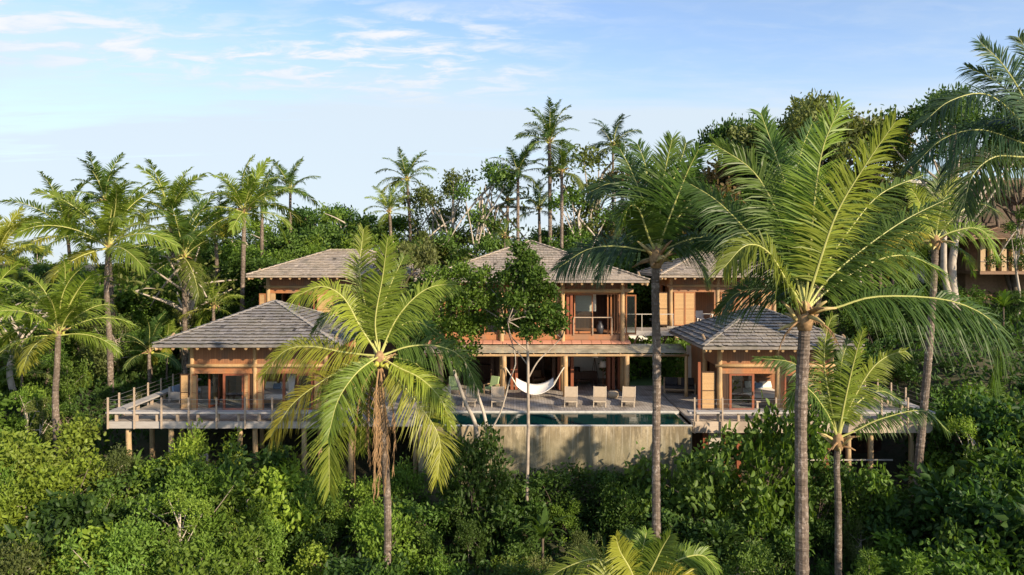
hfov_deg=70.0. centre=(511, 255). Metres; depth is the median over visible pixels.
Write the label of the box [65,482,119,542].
shrub
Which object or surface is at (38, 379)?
tree
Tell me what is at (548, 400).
terrace deck
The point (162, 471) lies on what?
bush
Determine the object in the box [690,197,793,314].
tree
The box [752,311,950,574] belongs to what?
palm tree
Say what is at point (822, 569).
shrub
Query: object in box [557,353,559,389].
folding door
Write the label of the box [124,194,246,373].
palm tree
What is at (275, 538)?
shrub
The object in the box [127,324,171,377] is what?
tree
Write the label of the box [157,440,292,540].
bush
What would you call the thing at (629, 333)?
door
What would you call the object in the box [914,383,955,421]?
bush
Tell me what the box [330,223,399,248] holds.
tree
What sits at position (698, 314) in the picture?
chair
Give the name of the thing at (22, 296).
tree
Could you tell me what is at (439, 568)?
shrub
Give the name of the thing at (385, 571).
shrub
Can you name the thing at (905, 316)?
bush
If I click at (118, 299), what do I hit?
tree
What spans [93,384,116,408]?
shrub
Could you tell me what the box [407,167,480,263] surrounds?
tree
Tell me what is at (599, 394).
sun lounger
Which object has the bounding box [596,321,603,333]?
vase
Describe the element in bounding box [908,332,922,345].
shrub
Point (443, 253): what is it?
tree
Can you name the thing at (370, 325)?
palm tree
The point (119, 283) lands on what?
tree
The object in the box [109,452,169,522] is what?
bush
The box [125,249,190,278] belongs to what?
tree
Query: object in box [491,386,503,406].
sun lounger
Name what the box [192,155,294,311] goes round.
palm tree
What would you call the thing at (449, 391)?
sun lounger
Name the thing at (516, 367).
folding door
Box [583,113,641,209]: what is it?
palm tree
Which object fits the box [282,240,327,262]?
tree
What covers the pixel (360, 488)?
shrub
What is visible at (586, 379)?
table
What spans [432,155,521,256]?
tree
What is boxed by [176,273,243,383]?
palm tree
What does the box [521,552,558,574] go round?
shrub
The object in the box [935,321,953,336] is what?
shrub
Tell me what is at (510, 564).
shrub
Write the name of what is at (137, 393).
tree
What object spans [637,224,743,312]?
tree
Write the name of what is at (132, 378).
shrub
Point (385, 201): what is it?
palm tree
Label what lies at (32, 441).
shrub
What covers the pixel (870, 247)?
tree
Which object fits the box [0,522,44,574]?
shrub
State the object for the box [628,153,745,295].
tree
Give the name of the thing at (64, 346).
tree
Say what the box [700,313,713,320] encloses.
table
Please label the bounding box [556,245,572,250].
tree
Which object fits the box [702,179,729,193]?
tree
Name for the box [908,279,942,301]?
shrub
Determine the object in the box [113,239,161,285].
tree
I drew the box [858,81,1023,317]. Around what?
tree
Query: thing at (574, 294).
door
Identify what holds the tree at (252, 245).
on the ground at (889, 449)
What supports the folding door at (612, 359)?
in the house at (580, 342)
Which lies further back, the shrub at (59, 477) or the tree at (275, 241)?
the tree at (275, 241)
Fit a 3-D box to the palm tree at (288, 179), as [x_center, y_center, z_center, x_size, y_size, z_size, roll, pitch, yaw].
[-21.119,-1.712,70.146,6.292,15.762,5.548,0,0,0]
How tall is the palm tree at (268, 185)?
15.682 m
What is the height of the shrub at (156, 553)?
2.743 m
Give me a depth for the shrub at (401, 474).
35.10 m
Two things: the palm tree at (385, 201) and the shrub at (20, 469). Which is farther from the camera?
the palm tree at (385, 201)
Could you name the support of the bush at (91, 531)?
on the ground at (889, 449)
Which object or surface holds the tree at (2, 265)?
on the ground at (889, 449)
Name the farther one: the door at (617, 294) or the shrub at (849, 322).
the shrub at (849, 322)
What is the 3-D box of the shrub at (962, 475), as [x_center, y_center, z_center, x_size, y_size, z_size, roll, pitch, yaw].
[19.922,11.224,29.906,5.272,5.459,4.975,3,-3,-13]
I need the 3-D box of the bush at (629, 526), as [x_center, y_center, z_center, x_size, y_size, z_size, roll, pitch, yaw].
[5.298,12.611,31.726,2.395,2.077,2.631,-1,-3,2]
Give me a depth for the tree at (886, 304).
56.89 m
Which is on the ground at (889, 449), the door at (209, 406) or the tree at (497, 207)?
the tree at (497, 207)
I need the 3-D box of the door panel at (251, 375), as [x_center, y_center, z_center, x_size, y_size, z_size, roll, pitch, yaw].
[-13.855,7.270,39.000,0.176,1.940,0.040,0,0,0]
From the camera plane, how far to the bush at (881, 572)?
28.16 m
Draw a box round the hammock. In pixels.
[505,367,564,394]
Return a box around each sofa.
[568,370,596,384]
[663,377,695,393]
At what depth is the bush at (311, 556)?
29.77 m
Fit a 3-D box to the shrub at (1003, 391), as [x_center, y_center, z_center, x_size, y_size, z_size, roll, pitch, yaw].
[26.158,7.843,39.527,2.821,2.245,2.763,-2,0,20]
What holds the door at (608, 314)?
in the house at (580, 342)
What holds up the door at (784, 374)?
in the pavilion at (722, 364)
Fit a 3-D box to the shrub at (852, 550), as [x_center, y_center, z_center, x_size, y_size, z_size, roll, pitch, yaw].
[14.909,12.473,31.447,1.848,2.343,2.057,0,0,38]
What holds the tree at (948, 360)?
on the ground at (889, 449)
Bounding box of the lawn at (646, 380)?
[629,374,662,385]
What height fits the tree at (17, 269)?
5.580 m
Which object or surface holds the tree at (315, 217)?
on the ground at (889, 449)
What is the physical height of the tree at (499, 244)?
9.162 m
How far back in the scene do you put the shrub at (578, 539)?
31.17 m
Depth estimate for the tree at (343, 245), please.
62.12 m
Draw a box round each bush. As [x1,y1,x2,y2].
[0,334,47,391]
[0,390,50,438]
[0,485,121,574]
[3,411,47,437]
[13,382,64,419]
[37,515,158,574]
[38,280,144,372]
[74,370,100,391]
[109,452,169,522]
[145,455,207,534]
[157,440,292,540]
[189,315,221,351]
[229,460,325,551]
[280,520,339,569]
[286,540,338,574]
[317,542,415,574]
[391,496,457,547]
[432,475,494,536]
[449,558,468,574]
[464,481,557,541]
[499,529,553,567]
[504,472,536,528]
[598,340,652,378]
[609,521,651,553]
[622,420,752,545]
[629,326,676,380]
[635,475,704,541]
[636,326,689,377]
[636,336,689,379]
[640,485,760,566]
[704,476,759,545]
[714,390,837,542]
[728,502,815,574]
[766,511,815,535]
[821,457,911,551]
[834,334,901,378]
[845,556,897,574]
[858,497,951,560]
[867,527,949,574]
[885,350,924,383]
[890,290,959,323]
[894,442,1023,545]
[894,449,969,485]
[897,544,956,567]
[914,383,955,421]
[926,515,1023,572]
[935,475,1023,554]
[936,520,1023,570]
[947,412,1023,482]
[948,478,1023,572]
[952,309,970,321]
[959,389,1023,452]
[959,402,1023,456]
[964,313,1009,336]
[979,438,1018,477]
[1005,336,1023,350]
[1008,374,1023,390]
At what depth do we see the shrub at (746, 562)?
27.87 m
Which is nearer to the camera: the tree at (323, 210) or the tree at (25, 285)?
the tree at (25, 285)
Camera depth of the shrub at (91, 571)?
25.48 m
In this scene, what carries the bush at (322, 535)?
on the ground at (889, 449)
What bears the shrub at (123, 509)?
on the ground at (889, 449)
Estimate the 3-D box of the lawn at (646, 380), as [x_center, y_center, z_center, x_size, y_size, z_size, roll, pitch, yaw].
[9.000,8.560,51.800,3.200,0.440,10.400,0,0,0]
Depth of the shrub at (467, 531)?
31.60 m
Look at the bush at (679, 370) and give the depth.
49.37 m
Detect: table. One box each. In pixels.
[577,379,593,385]
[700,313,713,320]
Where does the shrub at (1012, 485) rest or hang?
on the ground at (889, 449)
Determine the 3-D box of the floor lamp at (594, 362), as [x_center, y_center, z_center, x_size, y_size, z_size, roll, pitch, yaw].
[5.383,7.277,47.540,0.622,1.994,0.595,0,0,0]
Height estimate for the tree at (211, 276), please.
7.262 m
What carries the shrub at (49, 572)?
on the ground at (889, 449)
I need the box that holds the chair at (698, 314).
[695,311,704,320]
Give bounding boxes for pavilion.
[152,300,362,409]
[245,249,424,383]
[637,252,775,376]
[668,305,864,409]
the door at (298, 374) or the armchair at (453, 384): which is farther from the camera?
the armchair at (453, 384)
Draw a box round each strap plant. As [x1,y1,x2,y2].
[123,448,153,472]
[125,462,151,490]
[183,500,239,541]
[696,516,751,559]
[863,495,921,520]
[962,295,992,314]
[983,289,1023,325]
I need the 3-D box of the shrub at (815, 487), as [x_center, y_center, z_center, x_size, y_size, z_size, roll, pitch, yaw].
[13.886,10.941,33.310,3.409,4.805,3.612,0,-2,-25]
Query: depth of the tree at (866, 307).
56.36 m
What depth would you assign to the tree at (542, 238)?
69.36 m
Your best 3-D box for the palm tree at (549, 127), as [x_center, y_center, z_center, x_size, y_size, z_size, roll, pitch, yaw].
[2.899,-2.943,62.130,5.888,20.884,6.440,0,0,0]
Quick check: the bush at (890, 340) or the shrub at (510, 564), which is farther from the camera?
the bush at (890, 340)
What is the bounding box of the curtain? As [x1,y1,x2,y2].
[287,374,295,406]
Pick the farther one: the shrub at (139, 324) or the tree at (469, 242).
the tree at (469, 242)
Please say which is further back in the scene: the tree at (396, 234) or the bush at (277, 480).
the tree at (396, 234)
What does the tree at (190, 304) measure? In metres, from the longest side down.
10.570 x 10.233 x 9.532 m
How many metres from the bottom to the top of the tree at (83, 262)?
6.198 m
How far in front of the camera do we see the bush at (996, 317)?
48.47 m
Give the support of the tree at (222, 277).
on the ground at (889, 449)
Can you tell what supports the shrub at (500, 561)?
on the ground at (889, 449)
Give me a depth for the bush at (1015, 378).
41.09 m
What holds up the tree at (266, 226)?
on the ground at (889, 449)
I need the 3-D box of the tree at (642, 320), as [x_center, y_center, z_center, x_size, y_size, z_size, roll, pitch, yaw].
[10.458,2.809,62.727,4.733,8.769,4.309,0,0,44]
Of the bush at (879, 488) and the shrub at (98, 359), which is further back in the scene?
the shrub at (98, 359)
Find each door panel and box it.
[250,374,252,409]
[723,374,728,409]
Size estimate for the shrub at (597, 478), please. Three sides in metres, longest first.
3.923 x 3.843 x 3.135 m
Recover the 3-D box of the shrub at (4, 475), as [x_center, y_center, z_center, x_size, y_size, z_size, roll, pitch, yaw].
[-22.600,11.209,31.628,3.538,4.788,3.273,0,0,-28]
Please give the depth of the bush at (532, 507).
32.50 m
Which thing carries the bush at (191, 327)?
on the ground at (889, 449)
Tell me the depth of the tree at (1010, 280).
62.20 m
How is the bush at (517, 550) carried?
on the ground at (889, 449)
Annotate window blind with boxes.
[576,294,595,310]
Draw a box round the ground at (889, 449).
[1,249,1023,574]
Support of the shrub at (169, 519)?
on the ground at (889, 449)
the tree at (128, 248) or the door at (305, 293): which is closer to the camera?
the door at (305, 293)
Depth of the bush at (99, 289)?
54.84 m
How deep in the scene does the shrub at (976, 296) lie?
56.52 m
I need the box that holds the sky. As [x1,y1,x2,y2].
[0,0,1023,263]
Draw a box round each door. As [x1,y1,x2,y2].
[208,374,219,407]
[223,374,243,409]
[297,374,312,409]
[298,293,314,309]
[484,300,498,333]
[491,344,493,375]
[497,353,498,375]
[511,357,512,389]
[515,350,517,389]
[552,349,554,389]
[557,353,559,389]
[570,353,573,386]
[574,294,592,332]
[606,353,609,389]
[607,294,609,333]
[610,294,612,333]
[610,353,614,389]
[614,294,615,333]
[616,353,619,389]
[617,294,618,333]
[626,295,635,334]
[729,374,753,409]
[784,374,792,404]
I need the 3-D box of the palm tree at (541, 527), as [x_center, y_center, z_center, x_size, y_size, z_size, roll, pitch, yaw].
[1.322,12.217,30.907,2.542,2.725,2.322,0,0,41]
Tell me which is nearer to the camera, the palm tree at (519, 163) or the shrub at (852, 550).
the shrub at (852, 550)
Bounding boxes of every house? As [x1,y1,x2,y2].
[414,240,688,396]
[925,178,1023,298]
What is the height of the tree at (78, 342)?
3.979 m
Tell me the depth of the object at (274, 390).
41.50 m
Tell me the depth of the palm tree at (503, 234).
57.85 m
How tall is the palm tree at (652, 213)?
19.527 m
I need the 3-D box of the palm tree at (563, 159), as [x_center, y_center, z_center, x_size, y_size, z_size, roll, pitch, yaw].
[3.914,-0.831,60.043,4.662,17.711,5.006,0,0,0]
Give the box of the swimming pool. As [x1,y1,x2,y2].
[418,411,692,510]
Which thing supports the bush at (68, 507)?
on the ground at (889, 449)
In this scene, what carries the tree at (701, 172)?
on the ground at (889, 449)
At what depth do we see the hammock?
42.62 m
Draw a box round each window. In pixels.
[983,206,994,222]
[985,245,987,268]
[1012,205,1023,222]
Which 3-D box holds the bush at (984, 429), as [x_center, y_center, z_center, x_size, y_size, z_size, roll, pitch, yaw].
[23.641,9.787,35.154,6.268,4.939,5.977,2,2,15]
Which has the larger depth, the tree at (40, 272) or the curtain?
the tree at (40, 272)
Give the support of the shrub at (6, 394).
on the ground at (889, 449)
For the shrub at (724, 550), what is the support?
on the ground at (889, 449)
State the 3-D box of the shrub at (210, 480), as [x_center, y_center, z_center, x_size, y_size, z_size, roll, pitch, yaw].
[-13.842,11.220,31.028,4.622,4.942,5.537,0,0,-39]
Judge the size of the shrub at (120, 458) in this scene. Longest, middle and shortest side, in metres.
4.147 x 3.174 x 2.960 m
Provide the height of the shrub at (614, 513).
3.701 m
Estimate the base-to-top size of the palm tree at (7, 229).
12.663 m
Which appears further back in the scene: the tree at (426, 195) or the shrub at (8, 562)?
the tree at (426, 195)
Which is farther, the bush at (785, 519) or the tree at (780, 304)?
the tree at (780, 304)
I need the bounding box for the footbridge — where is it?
[625,314,673,343]
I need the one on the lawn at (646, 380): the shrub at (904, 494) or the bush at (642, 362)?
the bush at (642, 362)
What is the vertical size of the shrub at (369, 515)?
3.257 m
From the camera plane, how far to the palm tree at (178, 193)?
59.23 m
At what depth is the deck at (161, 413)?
36.77 m
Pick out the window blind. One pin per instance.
(583, 306)
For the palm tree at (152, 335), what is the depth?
46.72 m
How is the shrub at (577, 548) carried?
on the ground at (889, 449)
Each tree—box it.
[0,171,124,352]
[0,205,53,285]
[0,250,20,270]
[0,252,136,455]
[0,255,51,289]
[0,260,43,365]
[0,266,23,301]
[0,267,23,291]
[0,284,93,398]
[0,288,39,339]
[0,326,36,364]
[0,338,51,415]
[6,277,55,314]
[12,314,80,384]
[13,180,184,395]
[14,388,44,435]
[17,265,76,293]
[23,397,62,452]
[24,243,52,263]
[24,362,46,384]
[29,262,58,281]
[32,395,93,448]
[60,150,148,361]
[65,329,100,372]
[71,249,89,270]
[73,262,104,287]
[88,291,135,329]
[102,231,255,378]
[112,267,133,291]
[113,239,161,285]
[113,311,181,390]
[115,283,179,328]
[117,159,210,347]
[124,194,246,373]
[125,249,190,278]
[126,389,145,407]
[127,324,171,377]
[144,283,208,361]
[144,319,189,384]
[153,266,208,306]
[157,223,221,259]
[159,487,213,567]
[172,267,220,312]
[173,309,197,373]
[174,192,247,315]
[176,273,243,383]
[177,252,209,272]
[188,222,267,262]
[191,241,252,283]
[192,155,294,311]
[202,257,229,288]
[204,271,257,319]
[216,251,291,318]
[218,243,289,306]
[222,160,305,259]
[228,222,276,248]
[241,216,279,257]
[241,223,273,256]
[254,223,483,567]
[258,157,320,231]
[260,246,330,281]
[263,221,344,257]
[271,203,354,242]
[275,212,387,255]
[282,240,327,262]
[298,202,348,234]
[303,230,383,248]
[315,200,372,236]
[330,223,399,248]
[339,207,378,225]
[347,245,385,253]
[363,180,416,240]
[368,235,448,384]
[375,147,435,241]
[375,226,418,253]
[377,213,439,243]
[397,180,468,247]
[398,237,458,270]
[400,256,515,471]
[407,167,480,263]
[410,239,472,269]
[431,221,461,247]
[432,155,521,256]
[434,182,544,246]
[437,234,483,266]
[444,246,500,266]
[458,243,479,260]
[483,177,528,245]
[483,239,553,253]
[485,140,554,242]
[487,217,520,247]
[493,236,573,511]
[510,179,555,242]
[512,96,578,245]
[514,506,574,567]
[519,235,573,246]
[529,223,566,244]
[535,139,587,248]
[542,132,633,246]
[542,183,619,264]
[543,526,723,574]
[547,130,738,543]
[555,216,602,239]
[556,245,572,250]
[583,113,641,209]
[584,223,631,296]
[590,157,652,255]
[608,255,639,311]
[617,256,645,326]
[618,246,689,326]
[625,284,642,326]
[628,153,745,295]
[628,191,762,277]
[634,248,673,340]
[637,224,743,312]
[677,92,1018,574]
[679,164,759,181]
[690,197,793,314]
[693,110,852,198]
[696,136,785,224]
[698,172,766,222]
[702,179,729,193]
[721,88,923,308]
[732,186,761,203]
[733,194,831,290]
[751,187,800,203]
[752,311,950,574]
[763,196,879,325]
[783,108,922,287]
[821,166,864,186]
[823,188,882,291]
[843,284,882,314]
[844,170,913,278]
[852,198,934,294]
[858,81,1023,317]
[860,166,1006,507]
[860,187,931,288]
[866,162,921,181]
[880,294,898,310]
[895,184,948,264]
[899,29,1023,228]
[925,182,990,252]
[932,145,1023,293]
[939,357,955,371]
[944,412,986,477]
[984,204,1023,320]
[1006,290,1023,315]
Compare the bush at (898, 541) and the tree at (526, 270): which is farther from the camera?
the tree at (526, 270)
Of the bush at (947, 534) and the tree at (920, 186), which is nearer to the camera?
the bush at (947, 534)
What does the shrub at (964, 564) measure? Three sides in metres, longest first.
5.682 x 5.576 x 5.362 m
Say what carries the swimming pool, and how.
in the ground at (889, 449)
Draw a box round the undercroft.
[679,412,892,491]
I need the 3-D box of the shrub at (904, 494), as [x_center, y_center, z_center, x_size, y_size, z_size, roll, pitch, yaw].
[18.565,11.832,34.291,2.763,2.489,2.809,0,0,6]
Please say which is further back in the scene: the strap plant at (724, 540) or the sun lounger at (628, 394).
the sun lounger at (628, 394)
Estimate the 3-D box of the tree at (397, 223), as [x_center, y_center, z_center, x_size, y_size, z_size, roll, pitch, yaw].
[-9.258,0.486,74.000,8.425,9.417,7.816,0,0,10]
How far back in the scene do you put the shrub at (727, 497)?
33.73 m
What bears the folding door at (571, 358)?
in the house at (580, 342)
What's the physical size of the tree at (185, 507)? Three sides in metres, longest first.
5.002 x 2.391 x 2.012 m
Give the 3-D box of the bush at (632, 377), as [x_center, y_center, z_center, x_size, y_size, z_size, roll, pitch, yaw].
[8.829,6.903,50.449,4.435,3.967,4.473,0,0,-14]
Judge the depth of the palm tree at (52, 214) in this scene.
54.96 m
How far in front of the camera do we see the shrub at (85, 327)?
53.21 m
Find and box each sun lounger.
[443,386,451,405]
[462,388,478,406]
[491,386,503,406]
[564,386,577,406]
[593,386,606,406]
[621,386,635,406]
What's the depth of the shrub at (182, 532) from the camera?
29.14 m
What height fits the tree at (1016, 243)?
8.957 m
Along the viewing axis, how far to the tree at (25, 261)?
68.87 m
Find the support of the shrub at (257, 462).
on the ground at (889, 449)
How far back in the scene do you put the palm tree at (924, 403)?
33.88 m
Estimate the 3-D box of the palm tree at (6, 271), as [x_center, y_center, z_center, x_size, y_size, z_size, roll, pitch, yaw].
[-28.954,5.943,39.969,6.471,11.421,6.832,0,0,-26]
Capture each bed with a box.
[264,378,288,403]
[741,378,774,403]
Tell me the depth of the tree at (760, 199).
63.18 m
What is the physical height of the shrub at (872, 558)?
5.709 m
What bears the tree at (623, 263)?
on the ground at (889, 449)
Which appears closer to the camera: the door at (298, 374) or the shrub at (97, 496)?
the shrub at (97, 496)
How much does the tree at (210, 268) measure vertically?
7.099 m
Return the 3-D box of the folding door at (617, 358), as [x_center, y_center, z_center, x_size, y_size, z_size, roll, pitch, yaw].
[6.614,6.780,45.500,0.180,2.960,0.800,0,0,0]
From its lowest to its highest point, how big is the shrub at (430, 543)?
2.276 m
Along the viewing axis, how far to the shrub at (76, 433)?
34.94 m
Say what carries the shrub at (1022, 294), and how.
on the ground at (889, 449)
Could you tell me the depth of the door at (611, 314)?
45.03 m
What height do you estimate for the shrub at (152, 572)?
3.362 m
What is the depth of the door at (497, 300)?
44.96 m
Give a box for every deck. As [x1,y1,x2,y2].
[105,370,366,498]
[337,370,689,496]
[662,379,935,492]
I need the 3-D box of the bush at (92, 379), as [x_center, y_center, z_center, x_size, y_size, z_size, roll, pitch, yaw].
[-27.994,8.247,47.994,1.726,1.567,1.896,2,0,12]
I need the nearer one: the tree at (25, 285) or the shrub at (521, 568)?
the shrub at (521, 568)
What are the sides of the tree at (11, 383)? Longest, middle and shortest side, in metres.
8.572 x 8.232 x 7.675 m
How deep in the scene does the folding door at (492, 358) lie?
45.10 m
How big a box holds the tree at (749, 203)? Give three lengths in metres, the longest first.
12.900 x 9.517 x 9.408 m
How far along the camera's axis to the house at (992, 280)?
63.00 m
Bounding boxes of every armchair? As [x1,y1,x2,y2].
[448,376,459,394]
[483,376,499,393]
[529,370,544,383]
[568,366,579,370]
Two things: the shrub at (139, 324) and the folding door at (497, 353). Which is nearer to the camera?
the folding door at (497, 353)
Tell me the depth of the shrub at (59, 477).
31.44 m
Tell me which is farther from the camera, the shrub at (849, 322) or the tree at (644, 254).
the tree at (644, 254)
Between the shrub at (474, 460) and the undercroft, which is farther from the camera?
the undercroft
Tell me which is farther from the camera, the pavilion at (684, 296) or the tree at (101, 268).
the tree at (101, 268)
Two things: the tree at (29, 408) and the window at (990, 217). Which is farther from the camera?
the window at (990, 217)
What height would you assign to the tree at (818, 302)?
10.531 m
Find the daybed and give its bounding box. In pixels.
[168,382,201,402]
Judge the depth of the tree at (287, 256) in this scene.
60.56 m
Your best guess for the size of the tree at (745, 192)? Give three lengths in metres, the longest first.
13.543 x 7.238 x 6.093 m
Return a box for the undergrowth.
[0,251,1023,574]
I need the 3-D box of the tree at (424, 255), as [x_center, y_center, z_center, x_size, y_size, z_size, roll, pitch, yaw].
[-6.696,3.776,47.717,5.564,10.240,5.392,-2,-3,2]
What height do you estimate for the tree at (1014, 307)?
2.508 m
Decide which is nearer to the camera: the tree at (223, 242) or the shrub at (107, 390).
the shrub at (107, 390)
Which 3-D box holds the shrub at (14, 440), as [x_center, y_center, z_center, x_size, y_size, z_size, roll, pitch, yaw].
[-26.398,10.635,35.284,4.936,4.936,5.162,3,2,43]
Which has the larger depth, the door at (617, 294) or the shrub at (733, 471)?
the door at (617, 294)
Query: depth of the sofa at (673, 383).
44.19 m
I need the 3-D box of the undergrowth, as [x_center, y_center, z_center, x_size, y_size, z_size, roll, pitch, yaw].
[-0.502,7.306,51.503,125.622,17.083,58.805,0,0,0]
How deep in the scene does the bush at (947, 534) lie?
27.40 m
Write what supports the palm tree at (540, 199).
on the ground at (889, 449)
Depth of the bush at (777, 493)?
31.91 m
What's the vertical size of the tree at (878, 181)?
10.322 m
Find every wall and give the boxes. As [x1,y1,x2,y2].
[630,336,663,340]
[686,345,690,377]
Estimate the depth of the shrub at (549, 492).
34.25 m
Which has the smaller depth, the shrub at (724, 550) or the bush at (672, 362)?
the shrub at (724, 550)
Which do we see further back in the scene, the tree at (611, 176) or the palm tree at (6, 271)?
the tree at (611, 176)
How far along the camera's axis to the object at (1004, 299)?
49.80 m
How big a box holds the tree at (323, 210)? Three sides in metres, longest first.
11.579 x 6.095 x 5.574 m
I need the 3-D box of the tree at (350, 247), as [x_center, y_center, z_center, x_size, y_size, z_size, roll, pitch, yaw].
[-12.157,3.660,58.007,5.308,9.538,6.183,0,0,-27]
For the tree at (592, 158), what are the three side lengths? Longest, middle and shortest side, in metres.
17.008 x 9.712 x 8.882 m
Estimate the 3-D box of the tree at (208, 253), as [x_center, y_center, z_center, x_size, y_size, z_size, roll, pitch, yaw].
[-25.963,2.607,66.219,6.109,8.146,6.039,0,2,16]
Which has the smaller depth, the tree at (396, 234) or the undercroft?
the undercroft
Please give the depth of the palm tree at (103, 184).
53.69 m
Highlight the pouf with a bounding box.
[607,390,618,398]
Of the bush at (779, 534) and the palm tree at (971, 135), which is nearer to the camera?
the palm tree at (971, 135)
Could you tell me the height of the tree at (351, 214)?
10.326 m
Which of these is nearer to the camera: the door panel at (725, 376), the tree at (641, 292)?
the door panel at (725, 376)
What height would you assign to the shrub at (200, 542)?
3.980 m
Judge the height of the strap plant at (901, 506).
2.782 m
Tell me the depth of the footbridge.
47.28 m
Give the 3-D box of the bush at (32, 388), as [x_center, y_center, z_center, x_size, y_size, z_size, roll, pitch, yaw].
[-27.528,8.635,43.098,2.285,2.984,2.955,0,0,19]
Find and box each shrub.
[0,410,124,498]
[0,427,53,494]
[0,428,27,451]
[0,440,35,493]
[0,460,27,499]
[0,468,64,537]
[0,495,38,540]
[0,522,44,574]
[0,531,55,574]
[1,390,12,405]
[12,428,40,446]
[17,445,125,528]
[25,289,103,369]
[25,551,108,574]
[40,347,94,405]
[50,507,172,574]
[65,464,158,538]
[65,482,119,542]
[72,312,147,378]
[72,557,135,574]
[73,441,142,498]
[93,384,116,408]
[114,268,181,325]
[119,493,189,543]
[120,371,137,388]
[121,317,174,362]
[126,455,248,565]
[126,566,159,574]
[143,531,172,574]
[146,524,219,574]
[154,518,277,574]
[155,516,244,573]
[156,418,257,497]
[191,533,289,574]
[199,285,259,322]
[206,465,282,553]
[218,443,296,492]
[243,506,291,574]
[277,445,348,520]
[277,469,331,536]
[311,488,349,539]
[321,467,382,530]
[329,553,409,574]
[345,491,391,560]
[354,501,429,574]
[371,498,396,538]
[381,452,432,521]
[402,519,450,574]
[422,547,460,574]
[434,471,478,532]
[439,419,524,546]
[453,513,489,567]
[479,558,517,574]
[486,552,539,574]
[490,555,550,574]
[517,456,598,537]
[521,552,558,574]
[549,497,582,546]
[559,539,602,574]
[566,529,602,569]
[576,465,651,528]
[586,468,650,544]
[665,469,686,493]
[685,526,737,574]
[694,477,745,522]
[697,535,785,574]
[714,461,745,487]
[752,537,795,574]
[790,507,834,550]
[791,452,856,552]
[814,558,834,574]
[817,481,879,552]
[833,309,905,352]
[842,516,881,568]
[851,546,904,574]
[892,479,914,508]
[892,537,1023,574]
[902,381,999,475]
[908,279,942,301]
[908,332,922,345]
[927,520,1023,574]
[929,467,1023,548]
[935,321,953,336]
[939,382,1023,454]
[948,438,1023,481]
[957,284,988,311]
[959,459,1023,501]
[970,379,1020,406]
[995,289,1023,308]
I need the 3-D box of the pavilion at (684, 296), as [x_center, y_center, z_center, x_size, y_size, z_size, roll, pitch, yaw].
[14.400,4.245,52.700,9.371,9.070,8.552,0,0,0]
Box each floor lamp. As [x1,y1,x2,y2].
[591,353,598,380]
[599,361,605,386]
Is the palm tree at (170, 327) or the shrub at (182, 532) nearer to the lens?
the shrub at (182, 532)
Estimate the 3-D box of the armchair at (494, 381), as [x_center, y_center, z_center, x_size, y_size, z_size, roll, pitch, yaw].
[-1.196,7.787,44.053,0.730,0.986,0.789,0,0,34]
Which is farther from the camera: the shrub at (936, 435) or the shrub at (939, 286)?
the shrub at (939, 286)
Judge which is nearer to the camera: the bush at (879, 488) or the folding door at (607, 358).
the bush at (879, 488)
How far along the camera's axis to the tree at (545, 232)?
74.16 m
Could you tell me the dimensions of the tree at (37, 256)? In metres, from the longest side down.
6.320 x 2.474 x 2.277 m
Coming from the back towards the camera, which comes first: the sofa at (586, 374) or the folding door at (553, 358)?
the sofa at (586, 374)
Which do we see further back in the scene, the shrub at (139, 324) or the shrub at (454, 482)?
the shrub at (139, 324)
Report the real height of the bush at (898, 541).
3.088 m
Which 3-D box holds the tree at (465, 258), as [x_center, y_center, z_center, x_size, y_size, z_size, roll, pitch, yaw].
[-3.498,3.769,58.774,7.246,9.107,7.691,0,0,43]
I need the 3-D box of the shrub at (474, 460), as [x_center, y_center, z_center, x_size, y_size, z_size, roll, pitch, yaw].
[-1.495,10.136,32.995,4.080,6.382,3.850,-3,-1,-33]
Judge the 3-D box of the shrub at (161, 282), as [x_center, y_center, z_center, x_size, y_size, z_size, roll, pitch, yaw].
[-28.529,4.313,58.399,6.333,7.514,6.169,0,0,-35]
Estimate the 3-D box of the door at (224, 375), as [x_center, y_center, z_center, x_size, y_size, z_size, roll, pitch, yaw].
[-14.839,7.270,38.977,1.131,1.940,0.115,0,0,0]
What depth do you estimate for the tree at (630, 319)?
58.59 m
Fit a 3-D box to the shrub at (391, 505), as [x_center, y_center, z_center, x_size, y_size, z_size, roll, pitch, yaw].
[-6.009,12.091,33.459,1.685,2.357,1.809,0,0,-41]
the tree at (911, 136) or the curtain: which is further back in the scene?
the tree at (911, 136)
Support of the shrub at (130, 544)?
on the ground at (889, 449)
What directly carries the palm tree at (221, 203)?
on the ground at (889, 449)
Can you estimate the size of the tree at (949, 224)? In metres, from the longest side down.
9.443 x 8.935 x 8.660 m
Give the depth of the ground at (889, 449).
41.16 m
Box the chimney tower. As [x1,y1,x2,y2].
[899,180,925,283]
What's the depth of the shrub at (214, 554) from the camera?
27.28 m
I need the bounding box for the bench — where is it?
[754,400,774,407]
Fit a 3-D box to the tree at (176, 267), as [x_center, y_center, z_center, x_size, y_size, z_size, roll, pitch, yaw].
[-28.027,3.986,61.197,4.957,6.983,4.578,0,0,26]
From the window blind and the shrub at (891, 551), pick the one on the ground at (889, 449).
the shrub at (891, 551)
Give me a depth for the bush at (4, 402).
40.26 m
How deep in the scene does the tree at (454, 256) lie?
61.51 m
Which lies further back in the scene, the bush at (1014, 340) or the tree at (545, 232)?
the tree at (545, 232)
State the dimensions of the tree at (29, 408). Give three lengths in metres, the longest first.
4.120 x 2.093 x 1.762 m
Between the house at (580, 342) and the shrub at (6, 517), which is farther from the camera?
the house at (580, 342)

